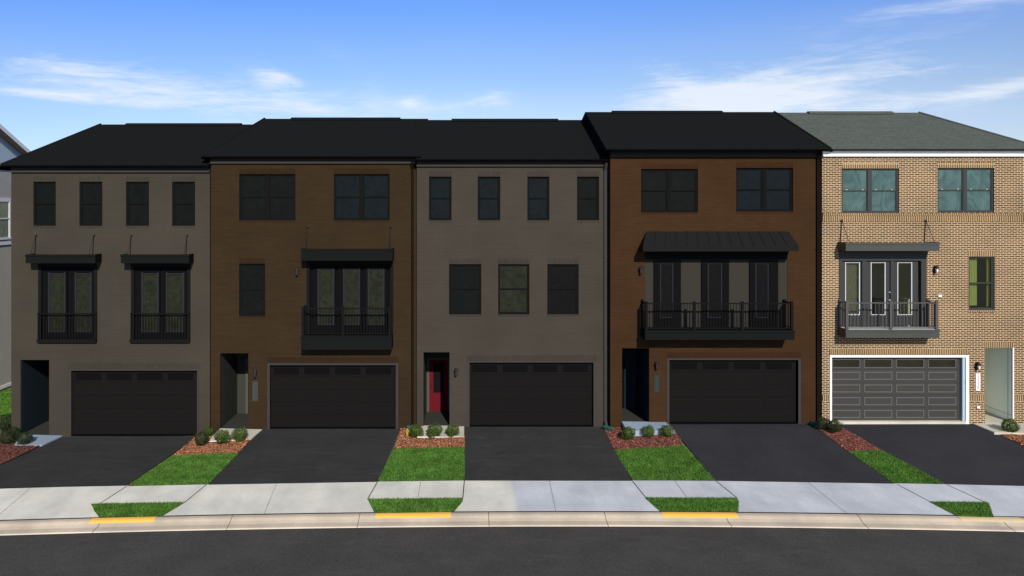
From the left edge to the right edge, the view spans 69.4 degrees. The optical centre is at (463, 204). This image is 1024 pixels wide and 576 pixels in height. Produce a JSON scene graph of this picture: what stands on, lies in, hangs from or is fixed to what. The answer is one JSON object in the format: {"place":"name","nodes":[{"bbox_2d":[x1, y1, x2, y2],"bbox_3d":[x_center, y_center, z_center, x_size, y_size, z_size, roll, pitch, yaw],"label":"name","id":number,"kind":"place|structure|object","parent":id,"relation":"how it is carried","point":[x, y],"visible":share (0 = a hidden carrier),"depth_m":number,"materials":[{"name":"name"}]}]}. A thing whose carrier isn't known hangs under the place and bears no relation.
{"place":"outdoors","nodes":[
{"label":"outdoors","id":0,"kind":"place"},
{"bbox_2d":[0,388,10,426],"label":"lawn","id":1,"kind":"structure","parent":0,"point":[5,401],"depth_m":32.68,"materials":[{"name":"green plant"}]},
{"bbox_2d":[15,435,61,445],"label":"path","id":2,"kind":"structure","parent":0,"point":[40,440],"depth_m":27.25,"materials":[{"name":"grey concrete"}]},
{"bbox_2d":[0,435,195,487],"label":"driveway","id":3,"kind":"structure","parent":0,"point":[81,461],"depth_m":24.77,"materials":[{"name":"black asphalt"}]},
{"bbox_2d":[91,500,184,516],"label":"lawn","id":4,"kind":"structure","parent":0,"point":[135,509],"depth_m":20.54,"materials":[{"name":"green plant"}]},
{"bbox_2d":[128,452,237,485],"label":"lawn","id":5,"kind":"structure","parent":0,"point":[195,469],"depth_m":23.58,"materials":[{"name":"green plant"}]},
{"bbox_2d":[209,428,261,441],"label":"path","id":6,"kind":"structure","parent":0,"point":[252,434],"depth_m":27.20,"materials":[{"name":"concrete"}]},
{"bbox_2d":[208,429,399,484],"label":"driveway","id":7,"kind":"structure","parent":0,"point":[269,456],"depth_m":24.71,"materials":[{"name":"black asphalt"}]},
{"bbox_2d":[368,497,462,512],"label":"lawn","id":8,"kind":"structure","parent":0,"point":[412,505],"depth_m":20.81,"materials":[{"name":"green plant"}]},
{"bbox_2d":[378,446,464,481],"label":"lawn","id":9,"kind":"structure","parent":0,"point":[428,464],"depth_m":23.90,"materials":[{"name":"green plant"}]},
{"bbox_2d":[417,425,463,437],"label":"path","id":10,"kind":"structure","parent":0,"point":[443,434],"depth_m":26.78,"materials":[{"name":"concrete"}]},
{"bbox_2d":[0,526,1023,575],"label":"road","id":11,"kind":"structure","parent":0,"point":[575,551],"depth_m":18.27,"materials":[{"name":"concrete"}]},
{"bbox_2d":[0,480,1023,519],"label":"pavement","id":12,"kind":"structure","parent":0,"point":[484,496],"depth_m":21.48,"materials":[{"name":"concrete"}]},
{"bbox_2d":[0,512,1023,535],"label":"kerb","id":13,"kind":"structure","parent":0,"point":[455,519],"depth_m":19.91,"materials":[{"name":"beige concrete"}]},
{"bbox_2d":[375,512,450,517],"bbox_3d":[-1.377,8.517,20.233,2.060,0.048,0.232,0,0,-1],"label":"kerb paint","id":14,"kind":"object","parent":13,"relation":"on","point":[418,515],"visible":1,"depth_m":20.19,"materials":[{"name":"yellow paint"}]},
{"bbox_2d":[661,512,737,517],"bbox_3d":[6.487,8.517,20.250,2.045,0.048,0.232,0,0,1],"label":"kerb paint","id":15,"kind":"object","parent":13,"relation":"on","point":[703,514],"visible":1,"depth_m":20.23,"materials":[{"name":"yellow paint"}]},
{"bbox_2d":[957,516,1023,522],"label":"kerb paint","id":16,"kind":"object","parent":13,"relation":"on","point":[994,519],"visible":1,"depth_m":19.93,"materials":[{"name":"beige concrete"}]},
{"bbox_2d":[0,410,1023,520],"bbox_3d":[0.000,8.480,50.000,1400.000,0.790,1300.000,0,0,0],"label":"ground","id":17,"kind":"structure","parent":0,"point":[454,480],"depth_m":20.81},
{"bbox_2d":[0,412,10,431],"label":"shrub","id":18,"kind":"object","parent":17,"relation":"on","point":[4,425],"visible":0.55,"depth_m":28.35,"materials":[{"name":"green plant"}]},
{"bbox_2d":[0,124,29,390],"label":"neighbouring house","id":19,"kind":"structure","parent":17,"relation":"on","point":[11,146],"depth_m":35.10,"materials":[{"name":"grey paint"}]},
{"bbox_2d":[0,198,10,239],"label":"window","id":20,"kind":"structure","parent":19,"relation":"in","point":[5,204],"depth_m":35.07,"materials":[{"name":"white paint"}]},
{"bbox_2d":[0,435,38,464],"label":"mulch bed","id":21,"kind":"object","parent":17,"relation":"on","point":[9,451],"visible":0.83,"depth_m":26.05,"materials":[{"name":"brown wood"}]},
{"bbox_2d":[0,429,16,443],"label":"shrub","id":22,"kind":"object","parent":21,"relation":"on","point":[7,437],"visible":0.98,"depth_m":26.77,"materials":[{"name":"green plant"}]},
{"bbox_2d":[7,427,20,434],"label":"shrub","id":23,"kind":"object","parent":21,"relation":"on","point":[18,430],"visible":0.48,"depth_m":27.68,"materials":[{"name":"green plant"}]},
{"bbox_2d":[15,431,33,445],"bbox_3d":[-15.930,8.481,26.800,0.600,0.537,0.564,0,0,16],"label":"shrub","id":24,"kind":"object","parent":21,"relation":"on","point":[27,439],"visible":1,"depth_m":26.68,"materials":[{"name":"green plant"}]},
{"bbox_2d":[0,123,252,435],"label":"townhouse","id":25,"kind":"structure","parent":17,"relation":"on","point":[110,279],"depth_m":27.90,"materials":[{"name":"grey brick"}]},
{"bbox_2d":[34,182,55,225],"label":"window","id":26,"kind":"structure","parent":25,"relation":"in","point":[44,192],"depth_m":27.99,"materials":[{"name":"black glass"}]},
{"bbox_2d":[42,267,67,338],"bbox_3d":[-15.504,3.777,27.979,0.951,2.854,0.053,0,0,0],"label":"patio door","id":27,"kind":"structure","parent":25,"relation":"in","point":[54,285],"depth_m":27.96,"materials":[{"name":"glass"}]},
{"bbox_2d":[68,267,93,338],"bbox_3d":[-14.504,3.777,27.979,0.971,2.854,0.053,0,0,0],"label":"patio door","id":28,"kind":"structure","parent":25,"relation":"in","point":[80,285],"depth_m":27.96,"materials":[{"name":"glass"}]},
{"bbox_2d":[80,182,101,225],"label":"window","id":29,"kind":"structure","parent":25,"relation":"in","point":[90,192],"depth_m":27.99,"materials":[{"name":"black glass"}]},
{"bbox_2d":[73,371,196,433],"bbox_3d":[-12.458,7.498,28.059,4.766,2.441,0.062,0,0,0],"label":"garage door","id":30,"kind":"structure","parent":25,"relation":"in","point":[104,402],"depth_m":28.04,"materials":[{"name":"metal"}]},
{"bbox_2d":[126,182,148,225],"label":"window","id":31,"kind":"structure","parent":25,"relation":"in","point":[137,192],"depth_m":27.99,"materials":[{"name":"black glass"}]},
{"bbox_2d":[135,267,159,338],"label":"patio door","id":32,"kind":"structure","parent":25,"relation":"in","point":[147,285],"depth_m":27.96,"materials":[{"name":"glass"}]},
{"bbox_2d":[161,267,186,338],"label":"patio door","id":33,"kind":"structure","parent":25,"relation":"in","point":[173,285],"depth_m":27.96,"materials":[{"name":"glass"}]},
{"bbox_2d":[173,182,194,225],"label":"window","id":34,"kind":"structure","parent":25,"relation":"in","point":[183,192],"depth_m":27.99,"materials":[{"name":"grey glass"}]},
{"bbox_2d":[173,433,249,455],"bbox_3d":[-8.849,8.560,26.751,2.407,0.250,3.273,0,0,0],"label":"mulch bed","id":35,"kind":"object","parent":17,"relation":"on","point":[191,447],"visible":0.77,"depth_m":25.86,"materials":[{"name":"brown wood"}]},
{"bbox_2d":[193,431,209,445],"bbox_3d":[-9.363,8.369,26.361,0.556,0.553,0.603,0,0,-28],"label":"shrub","id":36,"kind":"object","parent":35,"relation":"on","point":[200,435],"visible":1,"depth_m":26.24,"materials":[{"name":"green plant"}]},
{"bbox_2d":[204,426,213,436],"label":"shrub","id":37,"kind":"object","parent":35,"relation":"on","point":[210,430],"visible":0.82,"depth_m":27.40,"materials":[{"name":"green plant"}]},
{"bbox_2d":[213,429,231,443],"bbox_3d":[-8.623,8.297,26.340,0.588,0.576,0.604,0,0,-39],"label":"shrub","id":38,"kind":"object","parent":35,"relation":"on","point":[223,438],"visible":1,"depth_m":26.25,"materials":[{"name":"green plant"}]},
{"bbox_2d":[231,426,247,441],"bbox_3d":[-8.037,8.251,26.511,0.602,0.581,0.619,0,0,44],"label":"shrub","id":39,"kind":"object","parent":35,"relation":"on","point":[237,432],"visible":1,"depth_m":26.40,"materials":[{"name":"green plant"}]},
{"bbox_2d":[201,117,427,432],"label":"townhouse","id":40,"kind":"structure","parent":17,"relation":"on","point":[313,272],"depth_m":27.80,"materials":[{"name":"brown brick"}]},
{"bbox_2d":[239,264,264,315],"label":"window","id":41,"kind":"structure","parent":40,"relation":"in","point":[252,276],"depth_m":27.88,"materials":[{"name":"grey glass"}]},
{"bbox_2d":[239,174,294,219],"bbox_3d":[-7.394,-0.290,27.885,2.124,1.737,0.090,0,0,0],"label":"window","id":42,"kind":"structure","parent":40,"relation":"in","point":[262,196],"depth_m":27.88,"materials":[{"name":"black glass"}]},
{"bbox_2d":[313,264,335,332],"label":"patio door","id":43,"kind":"structure","parent":40,"relation":"in","point":[324,275],"depth_m":27.88,"materials":[{"name":"green glass"}]},
{"bbox_2d":[271,365,395,426],"bbox_3d":[-4.923,7.230,27.959,4.749,2.375,0.062,0,0,0],"label":"garage door","id":44,"kind":"structure","parent":40,"relation":"in","point":[301,395],"depth_m":27.94,"materials":[{"name":"metal"}]},
{"bbox_2d":[338,264,361,332],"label":"patio door","id":45,"kind":"structure","parent":40,"relation":"in","point":[349,275],"depth_m":27.86,"materials":[{"name":"glass"}]},
{"bbox_2d":[334,174,389,219],"bbox_3d":[-3.832,-0.290,27.885,2.104,1.737,0.090,0,0,0],"label":"window","id":46,"kind":"structure","parent":40,"relation":"in","point":[356,196],"depth_m":27.88,"materials":[{"name":"black glass"}]},
{"bbox_2d":[364,264,387,332],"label":"patio door","id":47,"kind":"structure","parent":40,"relation":"in","point":[375,275],"depth_m":27.86,"materials":[{"name":"glass"}]},
{"bbox_2d":[395,428,464,448],"bbox_3d":[-1.172,8.377,26.610,2.469,0.146,2.326,0,0,0],"label":"mulch bed","id":48,"kind":"object","parent":17,"relation":"on","point":[404,441],"visible":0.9,"depth_m":26.03,"materials":[{"name":"brown wood"}]},
{"bbox_2d":[408,423,423,437],"bbox_3d":[-1.698,8.151,26.577,0.570,0.601,0.583,0,0,-4],"label":"shrub","id":49,"kind":"object","parent":48,"relation":"on","point":[417,427],"visible":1,"depth_m":26.48,"materials":[{"name":"green plant"}]},
{"bbox_2d":[427,423,443,438],"bbox_3d":[-1.031,8.130,26.546,0.630,0.600,0.613,0,0,8],"label":"shrub","id":50,"kind":"object","parent":48,"relation":"on","point":[435,430],"visible":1,"depth_m":26.40,"materials":[{"name":"green plant"}]},
{"bbox_2d":[445,424,459,437],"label":"shrub","id":51,"kind":"object","parent":48,"relation":"on","point":[450,428],"visible":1,"depth_m":26.47,"materials":[{"name":"green plant"}]},
{"bbox_2d":[414,119,609,426],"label":"townhouse","id":52,"kind":"structure","parent":17,"relation":"on","point":[512,272],"depth_m":27.65,"materials":[{"name":"grey brick"}]},
{"bbox_2d":[429,360,447,411],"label":"front door","id":53,"kind":"structure","parent":52,"relation":"in","point":[438,369],"depth_m":29.62,"materials":[{"name":"red paint"}]},
{"bbox_2d":[429,177,451,219],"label":"window","id":54,"kind":"structure","parent":52,"relation":"in","point":[440,188],"depth_m":27.74,"materials":[{"name":"black glass"}]},
{"bbox_2d":[449,264,480,313],"bbox_3d":[0.067,3.168,27.738,1.210,1.882,0.085,0,0,0],"label":"window","id":55,"kind":"structure","parent":52,"relation":"in","point":[464,279],"depth_m":27.74,"materials":[{"name":"grey glass"}]},
{"bbox_2d":[478,177,499,219],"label":"window","id":56,"kind":"structure","parent":52,"relation":"in","point":[488,187],"depth_m":27.74,"materials":[{"name":"black glass"}]},
{"bbox_2d":[498,264,528,313],"bbox_3d":[1.891,3.168,27.738,1.171,1.882,0.085,0,0,0],"label":"window","id":57,"kind":"structure","parent":52,"relation":"in","point":[513,279],"depth_m":27.74,"materials":[{"name":"green glass"}]},
{"bbox_2d":[470,363,592,424],"bbox_3d":[2.554,7.105,27.809,4.647,2.381,0.062,0,0,0],"label":"garage door","id":58,"kind":"structure","parent":52,"relation":"in","point":[500,393],"depth_m":27.79,"materials":[{"name":"metal"}]},
{"bbox_2d":[527,177,548,219],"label":"window","id":59,"kind":"structure","parent":52,"relation":"in","point":[537,187],"depth_m":27.74,"materials":[{"name":"black glass"}]},
{"bbox_2d":[547,264,577,313],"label":"window","id":60,"kind":"structure","parent":52,"relation":"in","point":[562,279],"depth_m":27.74,"materials":[{"name":"black glass"}]},
{"bbox_2d":[577,177,598,219],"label":"window","id":61,"kind":"structure","parent":52,"relation":"in","point":[587,187],"depth_m":27.74,"materials":[{"name":"black glass"}]},
{"bbox_2d":[604,423,683,449],"bbox_3d":[6.404,8.225,26.375,2.499,0.318,2.401,0,0,0],"label":"mulch bed","id":62,"kind":"object","parent":17,"relation":"on","point":[617,441],"visible":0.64,"depth_m":25.80,"materials":[{"name":"brown wood"}]},
{"bbox_2d":[603,425,614,430],"bbox_3d":[5.354,8.215,27.148,0.392,0.125,0.237,0,0,38],"label":"splash block","id":63,"kind":"object","parent":62,"relation":"on","point":[607,427],"depth_m":27.15,"materials":[{"name":"green plastic"}]},
{"bbox_2d":[620,426,635,439],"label":"shrub","id":64,"kind":"object","parent":62,"relation":"on","point":[626,434],"visible":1,"depth_m":25.98,"materials":[{"name":"green plant"}]},
{"bbox_2d":[641,424,654,437],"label":"shrub","id":65,"kind":"object","parent":62,"relation":"on","point":[649,428],"visible":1,"depth_m":26.05,"materials":[{"name":"green plant"}]},
{"bbox_2d":[659,425,674,436],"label":"shrub","id":66,"kind":"object","parent":62,"relation":"on","point":[665,432],"visible":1,"depth_m":26.00,"materials":[{"name":"green plant"}]},
{"bbox_2d":[582,111,832,427],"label":"townhouse","id":67,"kind":"structure","parent":17,"relation":"on","point":[714,249],"depth_m":27.30,"materials":[{"name":"brown brick"}]},
{"bbox_2d":[622,355,623,407],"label":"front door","id":68,"kind":"structure","parent":67,"relation":"in","point":[622,355],"depth_m":29.37,"materials":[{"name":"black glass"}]},
{"bbox_2d":[654,261,680,326],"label":"patio door","id":69,"kind":"structure","parent":67,"relation":"in","point":[667,277],"depth_m":27.27,"materials":[{"name":"black glass"}]},
{"bbox_2d":[641,169,696,211],"bbox_3d":[7.631,-0.521,27.385,2.104,1.611,0.090,0,0,0],"label":"window","id":70,"kind":"structure","parent":67,"relation":"in","point":[662,190],"depth_m":27.39,"materials":[{"name":"black glass"}]},
{"bbox_2d":[701,261,728,326],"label":"patio door","id":71,"kind":"structure","parent":67,"relation":"in","point":[714,277],"depth_m":27.27,"materials":[{"name":"black glass"}]},
{"bbox_2d":[669,360,795,421],"bbox_3d":[10.010,6.910,27.459,4.778,2.332,0.062,0,0,0],"label":"garage door","id":72,"kind":"structure","parent":67,"relation":"in","point":[699,390],"depth_m":27.44,"materials":[{"name":"metal"}]},
{"bbox_2d":[749,261,777,326],"bbox_3d":[11.116,3.324,27.288,1.060,2.519,0.053,0,0,0],"label":"patio door","id":73,"kind":"structure","parent":67,"relation":"in","point":[763,278],"depth_m":27.27,"materials":[{"name":"black glass"}]},
{"bbox_2d":[736,168,792,210],"bbox_3d":[11.157,-0.559,27.385,2.104,1.611,0.090,0,0,0],"label":"window","id":74,"kind":"structure","parent":67,"relation":"in","point":[757,189],"depth_m":27.39,"materials":[{"name":"black glass"}]},
{"bbox_2d":[809,422,880,451],"bbox_3d":[13.391,8.146,26.060,1.174,0.278,2.676,0,0,-4],"label":"mulch bed","id":75,"kind":"object","parent":17,"relation":"on","point":[848,441],"visible":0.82,"depth_m":25.55,"materials":[{"name":"brown wood"}]},
{"bbox_2d":[816,417,831,429],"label":"shrub","id":76,"kind":"object","parent":75,"relation":"on","point":[822,426],"visible":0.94,"depth_m":26.54,"materials":[{"name":"green plant"}]},
{"bbox_2d":[826,419,842,432],"bbox_3d":[13.249,7.909,26.305,0.581,0.533,0.535,0,0,-37],"label":"shrub","id":77,"kind":"object","parent":75,"relation":"on","point":[839,427],"visible":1,"depth_m":26.23,"materials":[{"name":"green plant"}]},
{"bbox_2d":[779,111,1023,423],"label":"townhouse","id":78,"kind":"structure","parent":17,"relation":"on","point":[924,212],"depth_m":27.10,"materials":[{"name":"beige brick"}]},
{"bbox_2d":[842,261,860,325],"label":"patio door","id":79,"kind":"structure","parent":78,"relation":"in","point":[843,262],"depth_m":27.15,"materials":[{"name":"white glass"}]},
{"bbox_2d":[842,169,897,212],"bbox_3d":[14.961,-0.518,27.185,2.108,1.637,0.090,0,0,0],"label":"window","id":80,"kind":"structure","parent":78,"relation":"in","point":[863,190],"depth_m":27.19,"materials":[{"name":"teal glass"}]},
{"bbox_2d":[866,261,890,325],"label":"patio door","id":81,"kind":"structure","parent":78,"relation":"in","point":[887,292],"depth_m":27.15,"materials":[{"name":"white glass"}]},
{"bbox_2d":[832,357,959,419],"bbox_3d":[15.951,6.784,27.259,4.821,2.352,0.062,0,0,0],"label":"garage door","id":82,"kind":"structure","parent":78,"relation":"in","point":[863,388],"depth_m":27.24,"materials":[{"name":"grey metal"}]},
{"bbox_2d":[899,298,910,313],"bbox_3d":[16.665,4.063,27.750,0.366,1.073,0.340,0,0,0],"label":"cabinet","id":83,"kind":"object","parent":78,"relation":"in","point":[903,308],"visible":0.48,"depth_m":27.60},
{"bbox_2d":[894,261,917,325],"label":"patio door","id":84,"kind":"structure","parent":78,"relation":"in","point":[914,264],"depth_m":27.15,"materials":[{"name":"white glass"}]},
{"bbox_2d":[937,168,992,211],"bbox_3d":[18.471,-0.536,27.185,2.089,1.637,0.090,0,0,0],"label":"window","id":85,"kind":"structure","parent":78,"relation":"in","point":[958,189],"depth_m":27.19,"materials":[{"name":"teal glass"}]},
{"bbox_2d":[969,257,993,309],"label":"window","id":86,"kind":"structure","parent":78,"relation":"in","point":[991,282],"depth_m":27.16,"materials":[{"name":"black glass"}]},
{"bbox_2d":[999,434,1023,444],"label":"mulch bed","id":87,"kind":"object","parent":17,"relation":"on","point":[1018,438],"visible":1,"depth_m":25.70,"materials":[{"name":"brown wood"}]},
{"bbox_2d":[999,418,1020,431],"bbox_3d":[19.370,7.850,26.149,0.621,0.592,0.604,0,0,26],"label":"shrub","id":88,"kind":"object","parent":87,"relation":"on","point":[1011,425],"visible":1,"depth_m":26.05,"materials":[{"name":"green plant"}]},
{"bbox_2d":[0,0,1023,150],"label":"sky","id":89,"kind":"structure","parent":0,"point":[68,67],"materials":[{"name":"blue"}]},
{"bbox_2d":[464,426,631,480],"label":"driveway","id":90,"kind":"structure","parent":0,"point":[540,454],"depth_m":24.75,"materials":[{"name":"black asphalt"}]},
{"bbox_2d":[622,421,674,436],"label":"path","id":91,"kind":"structure","parent":0,"point":[638,426],"depth_m":26.87,"materials":[{"name":"grey concrete"}]},
{"bbox_2d":[614,445,713,480],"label":"lawn","id":92,"kind":"structure","parent":0,"point":[675,462],"depth_m":23.87,"materials":[{"name":"green plant"}]},
{"bbox_2d":[646,496,738,511],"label":"lawn","id":93,"kind":"structure","parent":0,"point":[694,504],"depth_m":20.86,"materials":[{"name":"green plant"}]},
{"bbox_2d":[670,423,894,483],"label":"driveway","id":94,"kind":"structure","parent":0,"point":[807,452],"depth_m":24.58,"materials":[{"name":"black asphalt"}]},
{"bbox_2d":[849,449,943,483],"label":"lawn","id":95,"kind":"structure","parent":0,"point":[893,469],"depth_m":23.45,"materials":[{"name":"green plant"}]},
{"bbox_2d":[842,424,1023,485],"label":"driveway","id":96,"kind":"structure","parent":0,"point":[967,454],"depth_m":24.77,"materials":[{"name":"black asphalt"}]},
{"bbox_2d":[931,500,993,516],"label":"lawn","id":97,"kind":"structure","parent":0,"point":[972,509],"depth_m":20.60,"materials":[{"name":"green plant"}]},
{"bbox_2d":[972,423,1023,435],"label":"path","id":98,"kind":"structure","parent":0,"point":[995,428],"depth_m":26.45,"materials":[{"name":"concrete"}]}
]}

